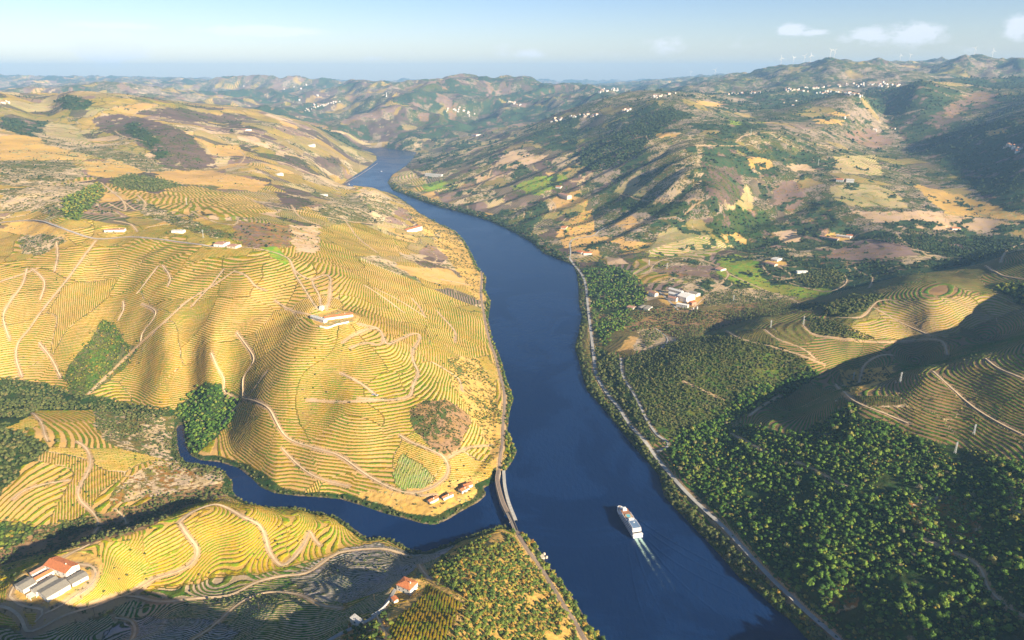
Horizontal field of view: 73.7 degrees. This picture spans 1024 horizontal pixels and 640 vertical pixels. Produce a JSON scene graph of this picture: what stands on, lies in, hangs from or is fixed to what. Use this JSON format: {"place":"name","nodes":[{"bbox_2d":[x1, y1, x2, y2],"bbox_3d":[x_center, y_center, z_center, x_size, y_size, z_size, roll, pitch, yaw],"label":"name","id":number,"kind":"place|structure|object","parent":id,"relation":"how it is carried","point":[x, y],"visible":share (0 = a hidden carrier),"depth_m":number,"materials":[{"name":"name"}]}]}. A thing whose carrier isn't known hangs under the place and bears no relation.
{"place":"outdoors","nodes":[
{"label":"outdoors","id":0,"kind":"place"},
{"bbox_2d":[3,269,26,337],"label":"dirt track","id":1,"kind":"structure","parent":0,"point":[9,302],"depth_m":1208.09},
{"bbox_2d":[15,241,95,376],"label":"dirt track","id":2,"kind":"structure","parent":0,"point":[42,310],"depth_m":1201.52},
{"bbox_2d":[44,563,96,613],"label":"dirt track","id":3,"kind":"structure","parent":0,"point":[94,577],"depth_m":612.45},
{"bbox_2d":[77,441,98,536],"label":"dirt track","id":4,"kind":"structure","parent":0,"point":[86,506],"depth_m":821.04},
{"bbox_2d":[0,220,225,246],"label":"road","id":5,"kind":"structure","parent":0,"point":[109,238],"depth_m":1393.72,"materials":[{"name":"asphalt"}]},
{"bbox_2d":[115,617,135,639],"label":"dirt track","id":6,"kind":"structure","parent":0,"point":[132,623],"depth_m":621.45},
{"bbox_2d":[88,272,232,393],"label":"dirt track","id":7,"kind":"structure","parent":0,"point":[155,329],"depth_m":1140.17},
{"bbox_2d":[123,522,198,595],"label":"dirt track","id":8,"kind":"structure","parent":0,"point":[192,541],"depth_m":686.97,"materials":[{"name":"soil"}]},
{"bbox_2d":[0,548,409,632],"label":"dirt track","id":9,"kind":"structure","parent":0,"point":[21,619],"depth_m":648.54,"materials":[{"name":"soil"}]},
{"bbox_2d":[237,333,253,395],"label":"dirt track","id":10,"kind":"structure","parent":0,"point":[249,367],"depth_m":1060.45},
{"bbox_2d":[179,504,320,565],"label":"dirt track","id":11,"kind":"structure","parent":0,"point":[294,556],"depth_m":746.63,"materials":[{"name":"soil"}]},
{"bbox_2d":[191,591,340,639],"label":"dirt track","id":12,"kind":"structure","parent":0,"point":[263,593],"depth_m":625.07,"materials":[{"name":"soil"}]},
{"bbox_2d":[248,247,330,308],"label":"dirt track","id":13,"kind":"structure","parent":0,"point":[305,277],"depth_m":1242.46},
{"bbox_2d":[281,448,347,485],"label":"dirt track","id":14,"kind":"structure","parent":0,"point":[308,472],"depth_m":887.29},
{"bbox_2d":[242,397,448,492],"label":"dirt track","id":15,"kind":"structure","parent":0,"point":[283,433],"depth_m":902.16,"materials":[{"name":"soil"}]},
{"bbox_2d":[311,399,383,401],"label":"dirt track","id":16,"kind":"structure","parent":0,"point":[345,401],"depth_m":965.93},
{"bbox_2d":[327,588,396,639],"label":"road","id":17,"kind":"structure","parent":0,"point":[366,620],"depth_m":565.25,"materials":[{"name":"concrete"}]},
{"bbox_2d":[359,324,419,399],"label":"dirt track","id":18,"kind":"structure","parent":0,"point":[412,359],"depth_m":1064.04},
{"bbox_2d":[177,148,807,639],"bbox_3d":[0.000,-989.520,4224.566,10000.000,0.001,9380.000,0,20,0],"label":"river","id":19,"kind":"structure","parent":0,"point":[579,470],"depth_m":863.31,"materials":[{"name":"liquid"}]},
{"bbox_2d":[617,505,642,538],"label":"cruise ship","id":20,"kind":"object","parent":19,"relation":"on","point":[630,522],"visible":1,"depth_m":794.65,"materials":[{"name":"white metal"}]},
{"bbox_2d":[626,540,648,630],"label":"ripple","id":21,"kind":"object","parent":19,"relation":"on","point":[635,589],"visible":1,"depth_m":706.11,"materials":[{"name":"liquid"}]},
{"bbox_2d":[634,543,670,628],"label":"ripple","id":22,"kind":"object","parent":19,"relation":"on","point":[650,588],"visible":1,"depth_m":706.84,"materials":[{"name":"liquid"}]},
{"bbox_2d":[632,514,721,568],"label":"ripple","id":23,"kind":"object","parent":19,"relation":"on","point":[675,543],"visible":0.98,"depth_m":772.85,"materials":[{"name":"liquid"}]},
{"bbox_2d":[645,540,721,616],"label":"ripple","id":24,"kind":"object","parent":19,"relation":"on","point":[680,581],"visible":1,"depth_m":714.93,"materials":[{"name":"liquid"}]},
{"bbox_2d":[641,527,734,581],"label":"ripple","id":25,"kind":"object","parent":19,"relation":"on","point":[684,555],"visible":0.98,"depth_m":750.68,"materials":[{"name":"liquid"}]},
{"bbox_2d":[643,536,740,597],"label":"ripple","id":26,"kind":"object","parent":19,"relation":"on","point":[686,569],"visible":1,"depth_m":729.43,"materials":[{"name":"liquid"}]},
{"bbox_2d":[0,54,1023,639],"bbox_3d":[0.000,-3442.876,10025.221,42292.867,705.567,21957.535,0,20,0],"label":"ground","id":27,"kind":"structure","parent":0,"point":[946,304],"depth_m":1215.82,"materials":[{"name":"plant"}]},
{"bbox_2d":[0,516,39,548],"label":"wood","id":28,"kind":"object","parent":27,"relation":"on","point":[8,534],"visible":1,"depth_m":745.51,"materials":[{"name":"green plant"}]},
{"bbox_2d":[14,576,36,593],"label":"farm store","id":29,"kind":"structure","parent":27,"relation":"on","point":[23,586],"depth_m":607.01,"materials":[{"name":"grey metal"}]},
{"bbox_2d":[9,596,43,621],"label":"dirt track","id":30,"kind":"structure","parent":27,"relation":"on","point":[23,605],"depth_m":590.17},
{"bbox_2d":[0,425,59,491],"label":"wood","id":31,"kind":"object","parent":27,"relation":"on","point":[12,452],"visible":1,"depth_m":863.60,"materials":[{"name":"green plant"}]},
{"bbox_2d":[29,565,45,577],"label":"farm wing","id":32,"kind":"structure","parent":27,"relation":"on","point":[37,571],"depth_m":625.58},
{"bbox_2d":[19,232,65,254],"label":"scrub","id":33,"kind":"object","parent":27,"relation":"on","point":[38,242],"visible":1,"depth_m":1373.99,"materials":[{"name":"green plant"}]},
{"bbox_2d":[29,575,57,595],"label":"wine store","id":34,"kind":"structure","parent":27,"relation":"on","point":[42,584],"depth_m":607.72,"materials":[{"name":"grey metal"}]},
{"bbox_2d":[34,569,53,583],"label":"farm wing","id":35,"kind":"structure","parent":27,"relation":"on","point":[43,576],"depth_m":620.60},
{"bbox_2d":[36,577,70,601],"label":"wine store","id":36,"kind":"structure","parent":27,"relation":"on","point":[54,589],"depth_m":601.53,"materials":[{"name":"white metal"}]},
{"bbox_2d":[43,556,79,578],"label":"farmhouse","id":37,"kind":"object","parent":27,"relation":"on","point":[62,567],"visible":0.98,"depth_m":627.12,"materials":[{"name":"tile"}]},
{"bbox_2d":[66,570,88,586],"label":"wine store","id":38,"kind":"structure","parent":27,"relation":"on","point":[78,578],"depth_m":616.84,"materials":[{"name":"grey metal"}]},
{"bbox_2d":[55,181,106,219],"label":"wood","id":39,"kind":"object","parent":27,"relation":"on","point":[70,196],"visible":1,"depth_m":1588.42,"materials":[{"name":"green plant"}]},
{"bbox_2d":[0,376,181,426],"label":"wood","id":40,"kind":"object","parent":27,"relation":"on","point":[25,410],"visible":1,"depth_m":1052.69,"materials":[{"name":"green plant"}]},
{"bbox_2d":[62,321,138,393],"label":"scrub","id":41,"kind":"object","parent":27,"relation":"on","point":[101,361],"visible":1,"depth_m":1136.10,"materials":[{"name":"green plant"}]},
{"bbox_2d":[0,485,229,563],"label":"scrub","id":42,"kind":"object","parent":27,"relation":"on","point":[150,518],"visible":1,"depth_m":765.45,"materials":[{"name":"green plant"}]},
{"bbox_2d":[104,228,125,231],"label":"roadside store","id":43,"kind":"structure","parent":27,"relation":"on","point":[116,230],"depth_m":1424.72,"materials":[{"name":"paint"}]},
{"bbox_2d":[109,173,180,190],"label":"wood","id":44,"kind":"object","parent":27,"relation":"on","point":[169,182],"visible":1,"depth_m":1913.79,"materials":[{"name":"green plant"}]},
{"bbox_2d":[92,409,228,487],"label":"scrub","id":45,"kind":"object","parent":27,"relation":"on","point":[209,469],"visible":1,"depth_m":974.08,"materials":[{"name":"green plant"}]},
{"bbox_2d":[112,459,214,503],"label":"scrub","id":46,"kind":"object","parent":27,"relation":"on","point":[150,490],"visible":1,"depth_m":879.91,"materials":[{"name":"green plant"}]},
{"bbox_2d":[139,201,241,236],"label":"scrub","id":47,"kind":"object","parent":27,"relation":"on","point":[187,221],"visible":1,"depth_m":1476.79,"materials":[{"name":"green plant"}]},
{"bbox_2d":[171,383,238,452],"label":"wood","id":48,"kind":"object","parent":27,"relation":"on","point":[197,427],"visible":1,"depth_m":1033.44,"materials":[{"name":"green plant"}]},
{"bbox_2d":[213,241,229,246],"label":"roadside house","id":49,"kind":"structure","parent":27,"relation":"on","point":[221,243],"depth_m":1318.62,"materials":[{"name":"paint"}]},
{"bbox_2d":[226,244,241,248],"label":"roadside house","id":50,"kind":"structure","parent":27,"relation":"on","point":[234,246],"depth_m":1313.19,"materials":[{"name":"paint"}]},
{"bbox_2d":[310,315,326,322],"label":"hill farm","id":51,"kind":"object","parent":27,"relation":"on","point":[318,319],"visible":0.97,"depth_m":1087.57,"materials":[{"name":"white"}]},
{"bbox_2d":[320,321,348,328],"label":"terrace wall","id":52,"kind":"structure","parent":27,"relation":"on","point":[333,325],"depth_m":1070.40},
{"bbox_2d":[324,312,352,319],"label":"hill farm","id":53,"kind":"object","parent":27,"relation":"on","point":[338,316],"visible":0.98,"depth_m":1100.91,"materials":[{"name":"paint"}]},
{"bbox_2d":[171,420,510,553],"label":"bank trees","id":54,"kind":"object","parent":27,"relation":"on","point":[393,539],"visible":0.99,"depth_m":818.28,"materials":[{"name":"green plant"}]},
{"bbox_2d":[350,614,362,625],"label":"shed","id":55,"kind":"structure","parent":27,"relation":"on","point":[355,619],"depth_m":557.69,"materials":[{"name":"paint"}]},
{"bbox_2d":[342,611,393,639],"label":"scrub","id":56,"kind":"object","parent":27,"relation":"on","point":[374,634],"visible":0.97,"depth_m":536.36,"materials":[{"name":"green plant"}]},
{"bbox_2d":[396,576,417,595],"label":"spur house","id":57,"kind":"structure","parent":27,"relation":"on","point":[407,585],"depth_m":620.12,"materials":[{"name":"tile"}]},
{"bbox_2d":[404,225,421,231],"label":"bluff house","id":58,"kind":"structure","parent":27,"relation":"on","point":[415,228],"depth_m":2121.05,"materials":[{"name":"paint"}]},
{"bbox_2d":[366,476,477,512],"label":"scrub","id":59,"kind":"object","parent":27,"relation":"on","point":[418,495],"visible":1,"depth_m":842.03,"materials":[{"name":"green plant"}]},
{"bbox_2d":[427,495,438,503],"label":"point house","id":60,"kind":"structure","parent":27,"relation":"on","point":[435,498],"depth_m":833.53,"materials":[{"name":"paint"}]},
{"bbox_2d":[425,173,442,176],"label":"estate","id":61,"kind":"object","parent":27,"relation":"on","point":[433,175],"visible":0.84,"depth_m":3373.39,"materials":[{"name":"white"}]},
{"bbox_2d":[404,204,480,298],"bbox_3d":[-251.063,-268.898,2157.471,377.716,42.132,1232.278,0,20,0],"label":"scrub","id":62,"kind":"object","parent":27,"relation":"on","point":[447,245],"visible":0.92,"depth_m":2085.64,"materials":[{"name":"green plant"}]},
{"bbox_2d":[412,398,474,450],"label":"scrub","id":63,"kind":"object","parent":27,"relation":"on","point":[436,421],"visible":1,"depth_m":950.00,"materials":[{"name":"green plant"}]},
{"bbox_2d":[442,492,453,500],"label":"point house","id":64,"kind":"structure","parent":27,"relation":"on","point":[447,496],"depth_m":842.49,"materials":[{"name":"paint"}]},
{"bbox_2d":[458,481,472,493],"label":"point house","id":65,"kind":"structure","parent":27,"relation":"on","point":[465,487],"depth_m":858.99,"materials":[{"name":"ceramic"}]},
{"bbox_2d":[448,357,501,448],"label":"scrub","id":66,"kind":"object","parent":27,"relation":"on","point":[469,375],"visible":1,"depth_m":1085.83,"materials":[{"name":"green plant"}]},
{"bbox_2d":[389,180,569,259],"bbox_3d":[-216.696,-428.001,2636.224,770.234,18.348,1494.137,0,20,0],"label":"bank trees","id":67,"kind":"object","parent":27,"relation":"on","point":[504,222],"visible":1,"depth_m":2398.10,"materials":[{"name":"plant"}]},
{"bbox_2d":[442,225,516,469],"bbox_3d":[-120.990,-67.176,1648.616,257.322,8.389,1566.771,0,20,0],"label":"bank trees","id":68,"kind":"object","parent":27,"relation":"on","point":[509,438],"visible":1,"depth_m":1132.01,"materials":[{"name":"green plant"}]},
{"bbox_2d":[480,271,505,469],"bbox_3d":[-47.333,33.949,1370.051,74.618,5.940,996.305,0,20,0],"label":"railway bed","id":69,"kind":"object","parent":27,"relation":"on","point":[503,422],"visible":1,"depth_m":1150.76,"materials":[{"name":"gravel"}]},
{"bbox_2d":[495,470,508,514],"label":"railway bridge","id":70,"kind":"structure","parent":27,"relation":"on","point":[504,507],"depth_m":858.09,"materials":[{"name":"stone"}]},
{"bbox_2d":[420,528,593,639],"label":"shrubland","id":71,"kind":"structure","parent":27,"relation":"on","point":[508,598],"depth_m":666.53,"materials":[{"name":"green plant"}]},
{"bbox_2d":[502,470,516,520],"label":"road bridge","id":72,"kind":"structure","parent":27,"relation":"on","point":[507,497],"depth_m":855.44,"materials":[{"name":"concrete"}]},
{"bbox_2d":[505,511,517,530],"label":"railway bridge","id":73,"kind":"structure","parent":27,"relation":"on","point":[511,520],"depth_m":804.24,"materials":[{"name":"stone"}]},
{"bbox_2d":[0,74,1023,299],"bbox_3d":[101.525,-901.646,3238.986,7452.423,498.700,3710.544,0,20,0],"label":"scattered trees","id":74,"kind":"object","parent":27,"relation":"on","point":[957,262],"visible":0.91,"depth_m":2577.41,"materials":[{"name":"plant"}]},
{"bbox_2d":[0,89,1023,328],"bbox_3d":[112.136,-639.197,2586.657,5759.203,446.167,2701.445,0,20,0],"label":"scattered trees","id":75,"kind":"object","parent":27,"relation":"on","point":[266,245],"visible":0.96,"depth_m":2220.60,"materials":[{"name":"plant"}]},
{"bbox_2d":[0,138,1023,621],"bbox_3d":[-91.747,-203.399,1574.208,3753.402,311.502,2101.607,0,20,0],"label":"scattered trees","id":76,"kind":"object","parent":27,"relation":"on","point":[446,412],"visible":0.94,"depth_m":876.47,"materials":[{"name":"green plant"}]},
{"bbox_2d":[515,531,586,639],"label":"railway bed","id":77,"kind":"object","parent":27,"relation":"on","point":[571,616],"visible":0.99,"depth_m":694.99,"materials":[{"name":"gravel"}]},
{"bbox_2d":[558,193,571,199],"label":"estate","id":78,"kind":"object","parent":27,"relation":"on","point":[565,196],"visible":1,"depth_m":2515.11,"materials":[{"name":"paint"}]},
{"bbox_2d":[558,209,666,252],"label":"wood","id":79,"kind":"object","parent":27,"relation":"on","point":[600,229],"visible":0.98,"depth_m":2122.70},
{"bbox_2d":[582,265,647,345],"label":"wood","id":80,"kind":"object","parent":27,"relation":"on","point":[625,305],"visible":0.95,"depth_m":1558.50,"materials":[{"name":"green plant"}]},
{"bbox_2d":[594,346,658,440],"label":"wood","id":81,"kind":"object","parent":27,"relation":"on","point":[610,367],"visible":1,"depth_m":1136.42,"materials":[{"name":"green plant"}]},
{"bbox_2d":[579,105,679,170],"bbox_3d":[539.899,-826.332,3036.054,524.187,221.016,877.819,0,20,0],"label":"wood","id":82,"kind":"object","parent":27,"relation":"on","point":[633,132],"visible":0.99,"depth_m":2924.35,"materials":[{"name":"plant"}]},
{"bbox_2d":[592,306,707,346],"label":"wood","id":83,"kind":"object","parent":27,"relation":"on","point":[647,332],"visible":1,"depth_m":1415.15,"materials":[{"name":"green plant"}]},
{"bbox_2d":[668,287,683,293],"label":"winery hall","id":84,"kind":"structure","parent":27,"relation":"on","point":[670,289],"depth_m":1548.36,"materials":[{"name":"white concrete"}]},
{"bbox_2d":[677,292,694,302],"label":"winery hall","id":85,"kind":"structure","parent":27,"relation":"on","point":[685,297],"depth_m":1498.36,"materials":[{"name":"paint"}]},
{"bbox_2d":[562,258,831,639],"bbox_3d":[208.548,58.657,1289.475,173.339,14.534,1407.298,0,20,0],"label":"bank trees","id":86,"kind":"object","parent":27,"relation":"on","point":[700,522],"visible":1,"depth_m":840.79,"materials":[{"name":"green plant"}]},
{"bbox_2d":[625,335,809,435],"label":"scrub","id":87,"kind":"object","parent":27,"relation":"on","point":[697,343],"visible":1,"depth_m":1113.02,"materials":[{"name":"green plant"}]},
{"bbox_2d":[665,299,825,339],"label":"scrub","id":88,"kind":"object","parent":27,"relation":"on","point":[808,307],"visible":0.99,"depth_m":1387.34,"materials":[{"name":"green plant"}]},
{"bbox_2d":[673,366,819,438],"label":"wood","id":89,"kind":"object","parent":27,"relation":"on","point":[721,416],"visible":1,"depth_m":1036.22,"materials":[{"name":"green plant"}]},
{"bbox_2d":[701,288,797,305],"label":"scrub","id":90,"kind":"object","parent":27,"relation":"on","point":[751,299],"visible":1,"depth_m":1532.54,"materials":[{"name":"green plant"}]},
{"bbox_2d":[792,267,848,287],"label":"wood","id":91,"kind":"object","parent":27,"relation":"on","point":[818,281],"visible":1,"depth_m":1617.59,"materials":[{"name":"green plant"}]},
{"bbox_2d":[808,316,874,340],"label":"scrub","id":92,"kind":"object","parent":27,"relation":"on","point":[834,322],"visible":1,"depth_m":1178.34,"materials":[{"name":"green plant"}]},
{"bbox_2d":[663,402,1023,639],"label":"woodland","id":93,"kind":"object","parent":27,"relation":"on","point":[931,523],"visible":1,"depth_m":743.91,"materials":[{"name":"plant"}]},
{"bbox_2d":[664,404,1023,639],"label":"undergrowth","id":94,"kind":"object","parent":27,"relation":"on","point":[925,571],"visible":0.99,"depth_m":735.33,"materials":[{"name":"green plant"}]},
{"bbox_2d":[819,292,881,315],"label":"wood","id":95,"kind":"object","parent":27,"relation":"on","point":[854,299],"visible":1,"depth_m":1277.74,"materials":[{"name":"green plant"}]},
{"bbox_2d":[845,366,890,392],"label":"scrub","id":96,"kind":"object","parent":27,"relation":"on","point":[864,383],"visible":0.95,"depth_m":1036.18,"materials":[{"name":"green plant"}]},
{"bbox_2d":[902,590,913,597],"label":"broadleaf tree","id":97,"kind":"object","parent":27,"relation":"on","point":[906,594],"visible":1,"depth_m":622.39,"materials":[{"name":"green plant"}]},
{"bbox_2d":[922,621,932,628],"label":"broadleaf tree","id":98,"kind":"object","parent":27,"relation":"on","point":[926,624],"visible":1,"depth_m":590.53,"materials":[{"name":"green plant"}]},
{"bbox_2d":[859,230,1008,256],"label":"wood","id":99,"kind":"object","parent":27,"relation":"on","point":[953,246],"visible":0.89,"depth_m":1872.26,"materials":[{"name":"plant"}]},
{"bbox_2d":[940,597,949,606],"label":"broadleaf tree","id":100,"kind":"object","parent":27,"relation":"on","point":[945,602],"visible":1,"depth_m":603.60,"materials":[{"name":"green plant"}]},
{"bbox_2d":[971,620,981,628],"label":"broadleaf tree","id":101,"kind":"object","parent":27,"relation":"on","point":[975,624],"visible":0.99,"depth_m":574.25,"materials":[{"name":"green plant"}]},
{"bbox_2d":[983,617,994,624],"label":"broadleaf tree","id":102,"kind":"object","parent":27,"relation":"on","point":[988,620],"visible":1,"depth_m":575.08,"materials":[{"name":"green plant"}]},
{"bbox_2d":[987,625,998,635],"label":"broadleaf tree","id":103,"kind":"object","parent":27,"relation":"on","point":[994,630],"visible":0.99,"depth_m":565.01,"materials":[{"name":"green plant"}]},
{"bbox_2d":[1003,623,1014,632],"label":"broadleaf tree","id":104,"kind":"object","parent":27,"relation":"on","point":[1008,627],"visible":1,"depth_m":563.85,"materials":[{"name":"green plant"}]},
{"bbox_2d":[995,280,1023,302],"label":"wood","id":105,"kind":"object","parent":27,"relation":"on","point":[1013,288],"visible":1,"depth_m":1280.79,"materials":[{"name":"green plant"}]},
{"bbox_2d":[0,0,1023,81],"label":"sky","id":106,"kind":"structure","parent":0,"point":[372,40],"materials":[{"name":"blue"}]},
{"bbox_2d":[569,217,680,257],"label":"road","id":107,"kind":"structure","parent":0,"point":[598,231],"depth_m":2109.06,"materials":[{"name":"asphalt"}]},
{"bbox_2d":[620,358,669,451],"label":"road","id":108,"kind":"structure","parent":0,"point":[642,410],"depth_m":1046.34,"materials":[{"name":"asphalt"}]},
{"bbox_2d":[569,258,841,639],"bbox_3d":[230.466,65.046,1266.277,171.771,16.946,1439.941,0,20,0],"label":"road","id":109,"kind":"structure","parent":0,"point":[762,568],"depth_m":826.86,"materials":[{"name":"asphalt"},{"name":"gravel"}]},
{"bbox_2d":[843,391,907,423],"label":"dirt track","id":110,"kind":"structure","parent":0,"point":[873,409],"depth_m":890.70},
{"bbox_2d":[821,336,947,354],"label":"dirt track","id":111,"kind":"structure","parent":0,"point":[896,341],"depth_m":1152.08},
{"bbox_2d":[923,538,1023,616],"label":"dirt track","id":112,"kind":"structure","parent":0,"point":[986,583],"depth_m":623.11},
{"bbox_2d":[933,371,1023,434],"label":"dirt track","id":113,"kind":"structure","parent":0,"point":[973,406],"depth_m":855.36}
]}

